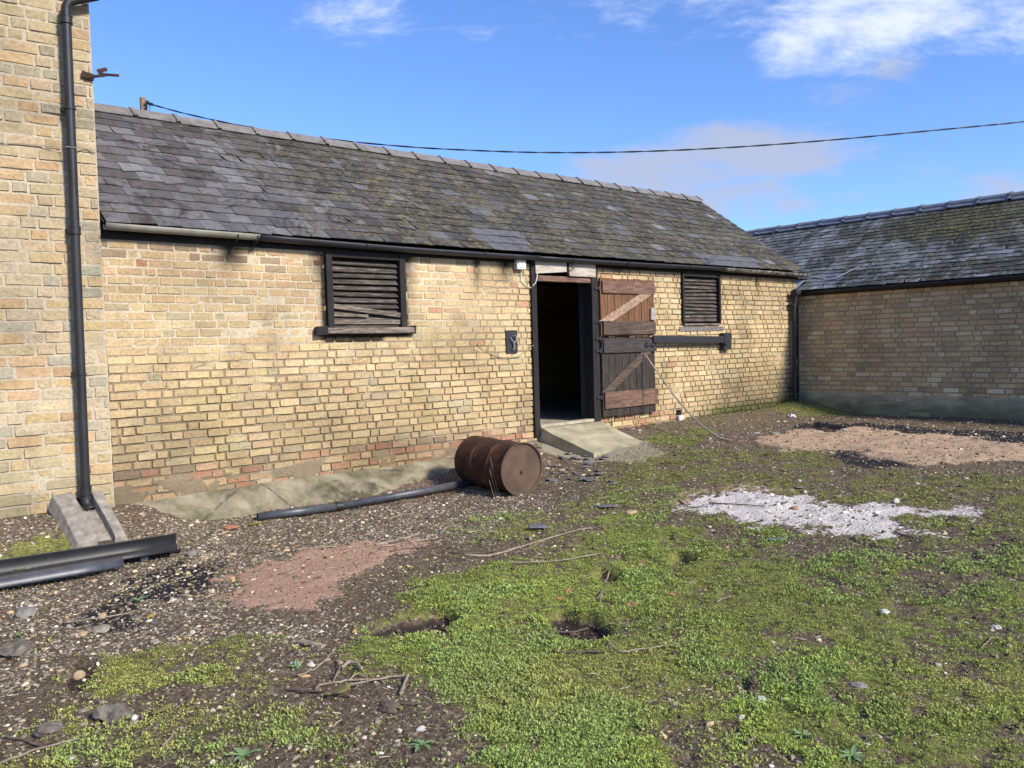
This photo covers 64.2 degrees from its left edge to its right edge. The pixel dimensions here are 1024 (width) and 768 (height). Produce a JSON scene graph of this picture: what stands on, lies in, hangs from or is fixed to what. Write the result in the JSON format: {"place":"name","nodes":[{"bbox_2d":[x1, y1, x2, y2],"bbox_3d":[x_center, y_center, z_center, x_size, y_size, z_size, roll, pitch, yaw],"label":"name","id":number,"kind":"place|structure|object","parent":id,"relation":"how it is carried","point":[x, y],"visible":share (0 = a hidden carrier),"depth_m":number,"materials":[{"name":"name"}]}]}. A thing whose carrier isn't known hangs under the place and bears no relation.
{"place":"outdoors","nodes":[
{"label":"outdoors","id":0,"kind":"place"},
{"bbox_2d":[0,389,1023,767],"bbox_3d":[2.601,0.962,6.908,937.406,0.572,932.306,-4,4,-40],"label":"ground","id":1,"kind":"structure","parent":0,"point":[566,617],"depth_m":4.82,"materials":[{"name":"grey gravel"}]},
{"bbox_2d":[0,638,35,658],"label":"stone","id":2,"kind":"object","parent":1,"relation":"on","point":[17,648],"visible":0.96,"depth_m":4.27,"materials":[{"name":"grey stone"}]},
{"bbox_2d":[15,606,36,618],"bbox_3d":[-2.929,1.378,4.916,0.119,0.069,0.130,-4,4,-40],"label":"stone","id":3,"kind":"object","parent":1,"relation":"on","point":[25,611],"visible":0.92,"depth_m":4.88,"materials":[{"name":"grey stone"}]},
{"bbox_2d":[5,735,48,748],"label":"stick","id":4,"kind":"object","parent":1,"relation":"on","point":[22,739],"visible":1,"depth_m":3.29,"materials":[{"name":"wood"}]},
{"bbox_2d":[0,738,79,763],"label":"stick","id":5,"kind":"object","parent":1,"relation":"on","point":[17,756],"visible":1,"depth_m":3.21,"materials":[{"name":"brown wood"}]},
{"bbox_2d":[33,721,62,738],"bbox_3d":[-1.913,1.427,3.365,0.107,0.063,0.091,-4,4,-40],"label":"stone","id":6,"kind":"object","parent":1,"relation":"on","point":[48,729],"visible":0.98,"depth_m":3.34,"materials":[{"name":"grey stone"}]},
{"bbox_2d":[0,0,118,518],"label":"brick outbuilding","id":7,"kind":"structure","parent":1,"relation":"on","point":[55,432],"depth_m":6.62,"materials":[{"name":"brick"}]},
{"bbox_2d":[0,557,123,587],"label":"loose gutter","id":8,"kind":"object","parent":1,"relation":"on","point":[52,573],"visible":1,"depth_m":5.66,"materials":[{"name":"grey plastic"}]},
{"bbox_2d":[56,738,83,747],"bbox_3d":[-1.775,1.448,3.301,0.106,0.020,0.093,-1,3,4],"label":"weed","id":9,"kind":"object","parent":1,"relation":"on","point":[70,741],"visible":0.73,"depth_m":3.29,"materials":[{"name":"green plant"}]},
{"bbox_2d":[72,670,85,680],"bbox_3d":[-2.149,1.446,4.050,0.062,0.050,0.050,-4,4,-40],"label":"pebble","id":10,"kind":"object","parent":1,"relation":"on","point":[78,675],"visible":1,"depth_m":4.03,"materials":[{"name":"beige stone"}]},
{"bbox_2d":[79,631,87,636],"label":"stone","id":11,"kind":"object","parent":1,"relation":"on","point":[83,633],"visible":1,"depth_m":4.58,"materials":[{"name":"beige stone"}]},
{"bbox_2d":[48,490,127,548],"bbox_3d":[-3.385,1.166,6.566,0.480,0.545,0.661,-4,4,-40],"label":"splash block","id":12,"kind":"object","parent":1,"relation":"on","point":[80,525],"depth_m":6.50,"materials":[{"name":"grey concrete"}]},
{"bbox_2d":[0,544,176,576],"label":"loose gutter","id":13,"kind":"object","parent":1,"relation":"on","point":[148,552],"visible":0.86,"depth_m":6.01,"materials":[{"name":"black plastic"}]},
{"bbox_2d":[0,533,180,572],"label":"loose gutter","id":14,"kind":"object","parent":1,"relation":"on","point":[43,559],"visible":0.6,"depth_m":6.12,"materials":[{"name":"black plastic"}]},
{"bbox_2d":[63,612,130,622],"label":"stick","id":15,"kind":"object","parent":1,"relation":"on","point":[96,618],"visible":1,"depth_m":4.79,"materials":[{"name":"brown wood"}]},
{"bbox_2d":[92,624,109,633],"bbox_3d":[-2.349,1.399,4.661,0.100,0.041,0.111,-4,4,-40],"label":"stone","id":16,"kind":"object","parent":1,"relation":"on","point":[103,628],"visible":1,"depth_m":4.63,"materials":[{"name":"stone"}]},
{"bbox_2d":[92,703,133,724],"bbox_3d":[-1.706,1.412,3.496,0.123,0.102,0.153,-1,3,19],"label":"stone","id":17,"kind":"object","parent":1,"relation":"on","point":[108,713],"visible":0.85,"depth_m":3.45,"materials":[{"name":"grey stone"}]},
{"bbox_2d":[131,714,137,720],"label":"pebble","id":18,"kind":"object","parent":1,"relation":"on","point":[134,717],"visible":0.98,"depth_m":3.46,"materials":[{"name":"white stone"}]},
{"bbox_2d":[131,595,149,601],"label":"weed","id":19,"kind":"object","parent":1,"relation":"on","point":[136,599],"visible":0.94,"depth_m":5.16,"materials":[{"name":"green plant"}]},
{"bbox_2d":[140,97,153,110],"bbox_3d":[-6.617,-2.194,15.081,0.382,6.138,0.166,0,3,37],"label":"utility pole","id":20,"kind":"object","parent":1,"relation":"on","point":[144,102],"visible":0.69,"depth_m":14.95,"materials":[{"name":"brown wood"}]},
{"bbox_2d":[153,105,1023,152],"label":"overhead cable","id":21,"kind":"object","parent":20,"relation":"attached to","point":[633,151],"visible":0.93,"depth_m":14.38,"materials":[{"name":"black rubber"}]},
{"bbox_2d":[152,703,173,714],"bbox_3d":[-1.507,1.404,3.523,0.045,0.014,0.110,-1,3,22],"label":"fallen leaf","id":22,"kind":"object","parent":1,"relation":"on","point":[161,709],"visible":1,"depth_m":3.53,"materials":[{"name":"yellow plant"}]},
{"bbox_2d":[162,731,175,745],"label":"stick","id":23,"kind":"object","parent":1,"relation":"on","point":[170,737],"visible":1,"depth_m":3.28,"materials":[{"name":"brown wood"}]},
{"bbox_2d":[186,550,196,555],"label":"stone","id":24,"kind":"object","parent":1,"relation":"on","point":[191,553],"visible":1,"depth_m":6.28,"materials":[{"name":"grey stone"}]},
{"bbox_2d":[222,525,237,529],"bbox_3d":[-2.443,1.245,7.080,0.126,0.040,0.135,-4,4,-40],"label":"brick fragment","id":25,"kind":"object","parent":1,"relation":"on","point":[229,527],"visible":1,"depth_m":7.05,"materials":[{"name":"orange brick"}]},
{"bbox_2d":[226,747,262,762],"bbox_3d":[-1.033,1.413,3.117,0.133,0.035,0.124,1,3,39],"label":"weed","id":26,"kind":"object","parent":1,"relation":"on","point":[243,754],"visible":1,"depth_m":3.12,"materials":[{"name":"green plant"}]},
{"bbox_2d":[286,659,304,669],"bbox_3d":[-1.052,1.377,3.997,0.085,0.027,0.097,-4,4,-40],"label":"weed","id":27,"kind":"object","parent":1,"relation":"on","point":[296,663],"visible":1,"depth_m":4.00,"materials":[{"name":"green plant"}]},
{"bbox_2d":[297,639,325,647],"bbox_3d":[-1.049,1.357,4.265,0.173,0.014,0.038,0,3,31],"label":"wood splinter","id":28,"kind":"object","parent":1,"relation":"on","point":[308,642],"visible":1,"depth_m":4.26,"materials":[{"name":"beige wood"}]},
{"bbox_2d":[297,649,333,675],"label":"stick","id":29,"kind":"object","parent":1,"relation":"on","point":[306,672],"visible":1,"depth_m":3.96,"materials":[{"name":"brown wood"}]},
{"bbox_2d":[287,687,350,697],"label":"stick","id":30,"kind":"object","parent":1,"relation":"on","point":[310,690],"visible":1,"depth_m":3.68,"materials":[{"name":"brown wood"}]},
{"bbox_2d":[325,684,351,695],"bbox_3d":[-0.776,1.375,3.662,0.140,0.015,0.070,-4,4,-40],"label":"fallen leaf","id":31,"kind":"object","parent":1,"relation":"on","point":[342,688],"visible":0.99,"depth_m":3.68,"materials":[{"name":"plant"}]},
{"bbox_2d":[315,657,383,689],"bbox_3d":[-0.819,1.379,3.823,0.281,0.034,0.395,-4,4,-40],"label":"stick","id":32,"kind":"object","parent":1,"relation":"on","point":[333,682],"visible":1,"depth_m":3.81,"materials":[{"name":"brown wood"}]},
{"bbox_2d":[295,540,405,549],"bbox_3d":[-1.247,1.256,6.401,0.879,0.028,0.059,-2,3,-8],"label":"stick","id":33,"kind":"object","parent":1,"relation":"on","point":[339,545],"visible":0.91,"depth_m":6.38,"materials":[{"name":"brown wood"}]},
{"bbox_2d":[341,660,362,669],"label":"stick","id":34,"kind":"object","parent":1,"relation":"on","point":[345,664],"visible":1,"depth_m":3.96,"materials":[{"name":"brown wood"}]},
{"bbox_2d":[321,674,403,696],"bbox_3d":[-0.685,1.376,3.743,0.397,0.018,0.040,-3,3,-30],"label":"stick","id":35,"kind":"object","parent":1,"relation":"on","point":[355,683],"visible":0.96,"depth_m":3.77,"materials":[{"name":"brown wood"}]},
{"bbox_2d":[256,480,474,520],"bbox_3d":[-1.342,1.111,7.910,2.243,0.149,0.109,-3,3,-33],"label":"loose downpipe","id":36,"kind":"object","parent":1,"relation":"on","point":[334,506],"visible":0.92,"depth_m":7.81,"materials":[{"name":"grey plastic"}]},
{"bbox_2d":[378,700,399,713],"bbox_3d":[-0.523,1.375,3.475,0.103,0.039,0.082,0,3,25],"label":"stone","id":37,"kind":"object","parent":1,"relation":"on","point":[387,706],"visible":1,"depth_m":3.45,"materials":[{"name":"stone"}]},
{"bbox_2d":[375,533,419,545],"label":"stick","id":38,"kind":"object","parent":1,"relation":"on","point":[381,543],"visible":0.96,"depth_m":6.50,"materials":[{"name":"brown wood"}]},
{"bbox_2d":[383,699,423,704],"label":"stick","id":39,"kind":"object","parent":1,"relation":"on","point":[406,703],"visible":0.84,"depth_m":3.50,"materials":[{"name":"brown wood"}]},
{"bbox_2d":[398,673,409,695],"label":"stick","id":40,"kind":"object","parent":1,"relation":"on","point":[400,693],"visible":1,"depth_m":3.69,"materials":[{"name":"brown wood"}]},
{"bbox_2d":[382,534,441,550],"bbox_3d":[-0.791,1.238,6.447,0.413,0.031,0.551,-1,3,10],"label":"stick","id":41,"kind":"object","parent":1,"relation":"on","point":[409,542],"visible":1,"depth_m":6.37,"materials":[{"name":"brown wood"}]},
{"bbox_2d":[390,546,450,551],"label":"stick","id":42,"kind":"object","parent":1,"relation":"on","point":[419,547],"visible":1,"depth_m":6.25,"materials":[{"name":"brown wood"}]},
{"bbox_2d":[415,725,425,731],"bbox_3d":[-0.369,1.394,3.298,0.033,0.020,0.047,0,3,34],"label":"stone","id":43,"kind":"object","parent":1,"relation":"on","point":[420,728],"visible":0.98,"depth_m":3.29,"materials":[{"name":"white stone"}]},
{"bbox_2d":[409,738,434,752],"bbox_3d":[-0.341,1.394,3.158,0.124,0.028,0.095,-3,3,-21],"label":"weed","id":44,"kind":"object","parent":1,"relation":"on","point":[419,744],"visible":1,"depth_m":3.17,"materials":[{"name":"green plant"}]},
{"bbox_2d":[94,103,809,520],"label":"brick barn","id":45,"kind":"structure","parent":1,"relation":"on","point":[292,319],"depth_m":8.92,"materials":[{"name":"brick"}]},
{"bbox_2d":[314,249,416,335],"bbox_3d":[-1.572,-0.946,8.557,1.201,0.869,0.248,-4,4,-40],"label":"window","id":46,"kind":"structure","parent":45,"relation":"in","point":[362,296],"depth_m":8.56,"materials":[{"name":"brown wood"}]},
{"bbox_2d":[599,277,655,336],"bbox_3d":[1.562,-1.034,11.079,1.141,0.794,0.069,-4,4,-40],"label":"door","id":47,"kind":"structure","parent":45,"relation":"in","point":[626,306],"depth_m":11.06,"materials":[{"name":"brown wood"}]},
{"bbox_2d":[600,337,657,416],"bbox_3d":[1.604,-0.108,11.131,1.133,1.066,0.078,-4,4,-40],"label":"door","id":48,"kind":"structure","parent":45,"relation":"in","point":[627,376],"depth_m":11.10,"materials":[{"name":"brown wood"}]},
{"bbox_2d":[678,271,723,331],"bbox_3d":[2.799,-1.237,12.307,1.085,0.886,0.206,-4,4,-40],"label":"window","id":49,"kind":"structure","parent":45,"relation":"in","point":[696,309],"depth_m":12.30,"materials":[{"name":"brown wood"}]},
{"bbox_2d":[447,540,517,553],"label":"stick","id":50,"kind":"object","parent":1,"relation":"on","point":[478,552],"visible":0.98,"depth_m":6.05,"materials":[{"name":"brown wood"}]},
{"bbox_2d":[454,436,542,495],"bbox_3d":[-0.153,0.819,8.298,0.545,0.540,0.824,-4,4,-40],"label":"oil drum","id":51,"kind":"object","parent":1,"relation":"on","point":[517,468],"visible":0.99,"depth_m":8.07,"materials":[{"name":"brown metal"}]},
{"bbox_2d":[0,411,1021,767],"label":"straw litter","id":52,"kind":"object","parent":1,"relation":"on","point":[486,643],"visible":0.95,"depth_m":4.16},
{"bbox_2d":[0,400,1023,767],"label":"moss and weeds","id":53,"kind":"object","parent":1,"relation":"on","point":[546,750],"visible":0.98,"depth_m":3.93,"materials":[{"name":"green plant"}]},
{"bbox_2d":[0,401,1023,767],"bbox_3d":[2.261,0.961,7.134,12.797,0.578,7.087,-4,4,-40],"label":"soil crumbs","id":54,"kind":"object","parent":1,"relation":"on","point":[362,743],"visible":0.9,"depth_m":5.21,"materials":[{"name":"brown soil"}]},
{"bbox_2d":[465,528,591,556],"bbox_3d":[0.181,1.212,6.217,1.173,0.072,0.135,-3,3,-32],"label":"stick","id":55,"kind":"object","parent":1,"relation":"on","point":[486,555],"visible":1,"depth_m":6.13,"materials":[{"name":"wood"}]},
{"bbox_2d":[528,524,547,527],"bbox_3d":[0.207,1.153,6.618,0.148,0.018,0.111,-2,3,-11],"label":"roof slate","id":56,"kind":"object","parent":1,"relation":"on","point":[537,526],"visible":1,"depth_m":6.59,"materials":[{"name":"grey stone"}]},
{"bbox_2d":[508,552,601,563],"bbox_3d":[0.320,1.240,5.771,0.690,0.028,0.095,-2,3,-12],"label":"stick","id":57,"kind":"object","parent":1,"relation":"on","point":[511,562],"visible":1,"depth_m":5.73,"materials":[{"name":"brown wood"}]},
{"bbox_2d":[556,627,587,632],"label":"stick","id":58,"kind":"object","parent":1,"relation":"on","point":[560,631],"visible":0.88,"depth_m":4.53,"materials":[{"name":"wood"}]},
{"bbox_2d":[553,648,604,653],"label":"stick","id":59,"kind":"object","parent":1,"relation":"on","point":[577,652],"visible":1,"depth_m":4.10,"materials":[{"name":"wood"}]},
{"bbox_2d":[538,418,642,457],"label":"entrance ramp","id":60,"kind":"structure","parent":1,"relation":"on","point":[591,438],"depth_m":10.08,"materials":[{"name":"concrete"}]},
{"bbox_2d":[590,505,617,507],"bbox_3d":[0.809,1.079,7.209,0.246,0.026,0.110,0,3,29],"label":"roof slate","id":61,"kind":"object","parent":1,"relation":"on","point":[599,506],"visible":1,"depth_m":7.18,"materials":[{"name":"grey stone"}]},
{"bbox_2d":[597,561,624,602],"bbox_3d":[0.670,1.302,5.211,0.179,0.132,0.857,-1,3,13],"label":"stick","id":62,"kind":"object","parent":1,"relation":"on","point":[601,593],"visible":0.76,"depth_m":5.11,"materials":[{"name":"wood"}]},
{"bbox_2d":[624,602,635,607],"bbox_3d":[0.693,1.286,4.754,0.091,0.030,0.073,-4,4,-40],"label":"fragment","id":63,"kind":"object","parent":1,"relation":"on","point":[629,604],"visible":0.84,"depth_m":4.73,"materials":[{"name":"brick"}]},
{"bbox_2d":[624,510,636,514],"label":"stone","id":64,"kind":"object","parent":1,"relation":"on","point":[630,511],"visible":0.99,"depth_m":6.90,"materials":[{"name":"beige stone"}]},
{"bbox_2d":[607,640,697,651],"bbox_3d":[0.718,1.317,4.097,0.474,0.023,0.116,-1,3,4],"label":"stick","id":65,"kind":"object","parent":1,"relation":"on","point":[612,646],"visible":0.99,"depth_m":4.09,"materials":[{"name":"brown wood"}]},
{"bbox_2d":[644,354,728,440],"bbox_3d":[2.301,0.150,10.739,0.090,1.110,1.439,-4,3,-36],"label":"rope","id":66,"kind":"object","parent":1,"relation":"on","point":[693,417],"visible":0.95,"depth_m":10.82,"materials":[{"name":"grey fabric"}]},
{"bbox_2d":[679,499,703,507],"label":"stick","id":67,"kind":"object","parent":1,"relation":"on","point":[689,506],"visible":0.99,"depth_m":7.00,"materials":[{"name":"wood"}]},
{"bbox_2d":[709,502,764,506],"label":"stick","id":68,"kind":"object","parent":1,"relation":"on","point":[735,504],"visible":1,"depth_m":6.90,"materials":[{"name":"brown wood"}]},
{"bbox_2d":[746,734,757,743],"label":"stick","id":69,"kind":"object","parent":1,"relation":"on","point":[752,737],"visible":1,"depth_m":3.13,"materials":[{"name":"brown wood"}]},
{"bbox_2d":[749,675,757,686],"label":"fallen leaf","id":70,"kind":"object","parent":1,"relation":"on","point":[753,681],"visible":1,"depth_m":3.67,"materials":[{"name":"plant"}]},
{"bbox_2d":[756,696,766,700],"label":"stone","id":71,"kind":"object","parent":1,"relation":"on","point":[761,698],"visible":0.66,"depth_m":3.50,"materials":[{"name":"white stone"}]},
{"bbox_2d":[788,414,795,418],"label":"stone","id":72,"kind":"object","parent":1,"relation":"on","point":[792,416],"visible":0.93,"depth_m":12.74,"materials":[{"name":"white stone"}]},
{"bbox_2d":[792,505,800,509],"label":"stone","id":73,"kind":"object","parent":1,"relation":"on","point":[795,507],"visible":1,"depth_m":6.64,"materials":[{"name":"beige stone"}]},
{"bbox_2d":[790,729,812,738],"bbox_3d":[1.136,1.368,3.194,0.088,0.027,0.076,-1,3,10],"label":"weed","id":74,"kind":"object","parent":1,"relation":"on","point":[803,733],"visible":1,"depth_m":3.19,"materials":[{"name":"green plant"}]},
{"bbox_2d":[838,744,863,762],"bbox_3d":[1.250,1.367,3.008,0.090,0.030,0.125,-1,3,20],"label":"weed","id":75,"kind":"object","parent":1,"relation":"on","point":[854,752],"visible":1,"depth_m":3.01,"materials":[{"name":"green plant"}]},
{"bbox_2d":[849,681,866,688],"bbox_3d":[1.515,1.324,3.588,0.062,0.035,0.086,-4,4,-40],"label":"stone","id":76,"kind":"object","parent":1,"relation":"on","point":[858,684],"visible":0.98,"depth_m":3.57,"materials":[{"name":"grey stone"}]},
{"bbox_2d":[745,191,1023,420],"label":"slate roofed outbuilding","id":77,"kind":"structure","parent":1,"relation":"on","point":[915,311],"depth_m":12.86,"materials":[{"name":"brick"}]},
{"bbox_2d":[879,609,889,613],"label":"stone","id":78,"kind":"object","parent":1,"relation":"on","point":[885,611],"visible":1,"depth_m":4.46,"materials":[{"name":"white stone"}]},
{"bbox_2d":[892,498,899,502],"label":"stone","id":79,"kind":"object","parent":1,"relation":"on","point":[895,500],"visible":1,"depth_m":6.47,"materials":[{"name":"white stone"}]},
{"bbox_2d":[895,532,913,538],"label":"stick","id":80,"kind":"object","parent":1,"relation":"on","point":[904,535],"visible":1,"depth_m":5.67,"materials":[{"name":"brown wood"}]},
{"bbox_2d":[990,625,1001,629],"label":"stone","id":81,"kind":"object","parent":1,"relation":"on","point":[996,627],"visible":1,"depth_m":4.16,"materials":[{"name":"white stone"}]},
{"bbox_2d":[89,0,1023,230],"label":"sky","id":82,"kind":"structure","parent":0,"point":[492,75],"materials":[{"name":"blue"}]}
]}

